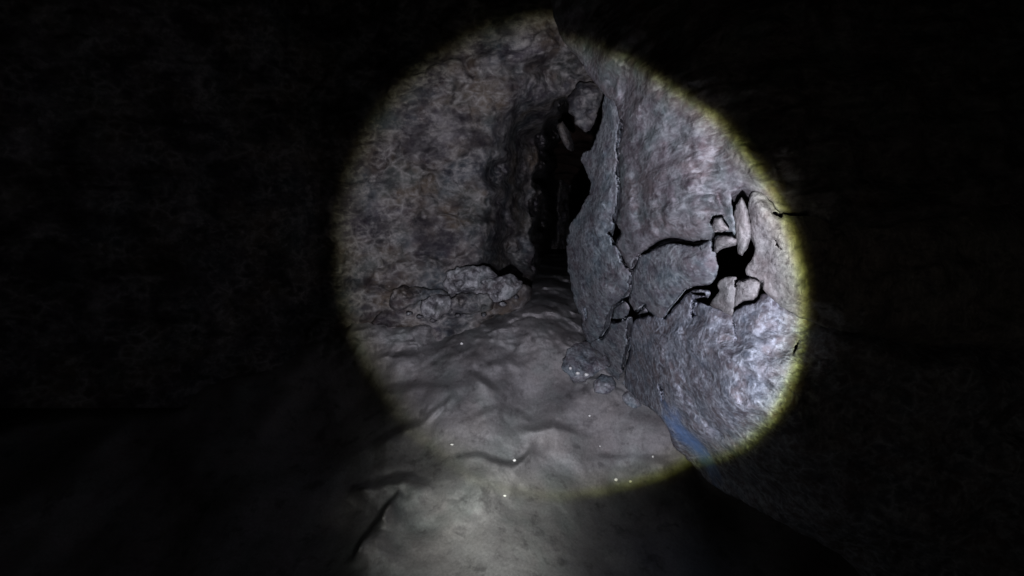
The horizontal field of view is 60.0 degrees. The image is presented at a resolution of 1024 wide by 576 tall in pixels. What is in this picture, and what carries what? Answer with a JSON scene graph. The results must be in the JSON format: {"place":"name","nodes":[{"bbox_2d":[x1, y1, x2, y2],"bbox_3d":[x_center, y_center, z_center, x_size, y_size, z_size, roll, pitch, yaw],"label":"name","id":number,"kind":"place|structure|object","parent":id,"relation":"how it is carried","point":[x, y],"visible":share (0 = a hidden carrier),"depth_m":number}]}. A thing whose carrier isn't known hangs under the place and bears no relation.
{"place":"outdoors","nodes":[
{"label":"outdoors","id":0,"kind":"place"},
{"bbox_2d":[0,0,687,407],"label":"rock wall","id":1,"kind":"structure","parent":0,"point":[196,196],"depth_m":6.93},
{"bbox_2d":[557,121,573,150],"bbox_3d":[0.600,-1.603,9.504,0.132,0.294,0.555,0,0,18],"label":"stone sliver","id":2,"kind":"object","parent":1,"relation":"in","point":[565,135],"visible":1,"depth_m":9.29},
{"bbox_2d":[567,81,603,134],"bbox_3d":[0.718,-1.599,7.997,0.337,0.445,0.734,0,0,18],"label":"hanging stone","id":3,"kind":"object","parent":1,"relation":"hanging from","point":[584,100],"visible":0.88,"depth_m":7.76},
{"bbox_2d":[0,254,860,575],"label":"ground","id":4,"kind":"structure","parent":0,"point":[334,454],"depth_m":5.82},
{"bbox_2d":[371,284,531,326],"bbox_3d":[-0.522,0.156,7.771,1.398,0.384,0.592,0,0,0],"label":"stone ledge","id":5,"kind":"object","parent":4,"relation":"on","point":[401,318],"visible":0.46,"depth_m":7.58},
{"bbox_2d":[420,294,452,319],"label":"rubble stone","id":6,"kind":"object","parent":5,"relation":"on","point":[436,307],"visible":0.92,"depth_m":7.33},
{"bbox_2d":[389,285,449,310],"bbox_3d":[-0.778,0.085,7.463,0.509,0.219,0.356,0,0,0],"label":"rubble stone","id":7,"kind":"object","parent":6,"relation":"on","point":[403,297],"visible":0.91,"depth_m":7.42},
{"bbox_2d":[451,292,479,314],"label":"rubble stone","id":8,"kind":"object","parent":5,"relation":"on","point":[464,303],"visible":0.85,"depth_m":7.31},
{"bbox_2d":[443,265,497,294],"bbox_3d":[-0.346,-0.064,7.478,0.469,0.251,0.360,0,0,0],"label":"rubble stone","id":9,"kind":"object","parent":8,"relation":"on","point":[467,279],"visible":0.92,"depth_m":7.39},
{"bbox_2d":[477,293,494,312],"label":"rubble stone","id":10,"kind":"object","parent":8,"relation":"on","point":[485,302],"visible":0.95,"depth_m":7.34},
{"bbox_2d":[485,274,522,301],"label":"rubble stone","id":11,"kind":"object","parent":5,"relation":"on","point":[504,287],"visible":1,"depth_m":7.37},
{"bbox_2d":[561,341,609,382],"bbox_3d":[0.618,0.581,6.986,0.339,0.306,0.729,0,0,19],"label":"stone","id":12,"kind":"object","parent":4,"relation":"on","point":[582,358],"visible":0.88,"depth_m":6.79},
{"bbox_2d":[593,374,615,393],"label":"fallen stone","id":13,"kind":"object","parent":4,"relation":"on","point":[604,384],"visible":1,"depth_m":6.59},
{"bbox_2d":[591,317,632,390],"bbox_3d":[0.750,0.551,6.684,0.321,0.744,2.449,0,0,6],"label":"foot rock","id":14,"kind":"object","parent":4,"relation":"on","point":[612,344],"visible":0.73,"depth_m":6.30},
{"bbox_2d":[566,95,632,342],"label":"rock spur","id":15,"kind":"structure","parent":14,"relation":"on","point":[600,280],"depth_m":5.47},
{"bbox_2d":[612,302,629,318],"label":"wedge stone","id":16,"kind":"object","parent":14,"relation":"on","point":[621,311],"visible":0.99,"depth_m":5.56},
{"bbox_2d":[622,391,641,407],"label":"fallen stone","id":17,"kind":"object","parent":4,"relation":"on","point":[629,399],"visible":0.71,"depth_m":6.54},
{"bbox_2d":[625,287,1023,575],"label":"flaky boulder","id":18,"kind":"object","parent":4,"relation":"on","point":[870,455],"visible":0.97,"depth_m":3.27},
{"bbox_2d":[636,308,647,316],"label":"wedge stone","id":19,"kind":"object","parent":18,"relation":"on","point":[643,312],"visible":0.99,"depth_m":5.62},
{"bbox_2d":[628,240,717,318],"bbox_3d":[0.886,-0.038,5.009,0.428,0.420,2.408,0,0,0],"label":"arched boulder","id":20,"kind":"object","parent":18,"relation":"on","point":[664,277],"visible":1,"depth_m":4.37},
{"bbox_2d":[713,235,736,252],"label":"knobbly stone","id":21,"kind":"object","parent":20,"relation":"on","point":[723,241],"visible":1,"depth_m":3.51},
{"bbox_2d":[711,216,728,232],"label":"knobbly stone","id":22,"kind":"object","parent":21,"relation":"on","point":[718,225],"visible":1,"depth_m":3.48},
{"bbox_2d":[551,0,1023,269],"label":"rock outcrop","id":23,"kind":"object","parent":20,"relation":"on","point":[874,113],"visible":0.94,"depth_m":3.19},
{"bbox_2d":[734,197,750,255],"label":"finger stone","id":24,"kind":"object","parent":23,"relation":"hanging from","point":[742,225],"visible":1,"depth_m":3.33},
{"bbox_2d":[710,276,736,315],"bbox_3d":[0.925,0.033,3.872,0.113,0.160,0.687,0,0,14],"label":"knobbly stone","id":25,"kind":"object","parent":18,"relation":"on","point":[723,300],"visible":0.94,"depth_m":3.62},
{"bbox_2d":[734,277,760,306],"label":"knobbly stone","id":26,"kind":"object","parent":18,"relation":"on","point":[748,289],"visible":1,"depth_m":3.45},
{"bbox_2d":[745,192,1023,352],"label":"fluted rock","id":27,"kind":"object","parent":18,"relation":"on","point":[945,282],"visible":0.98,"depth_m":3.04},
{"bbox_2d":[554,114,754,253],"bbox_3d":[0.376,-0.234,12.500,9.198,6.786,35.000,0,0,0],"label":"cave rock","id":28,"kind":"object","parent":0,"point":[570,169],"visible":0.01,"depth_m":22.09}
]}

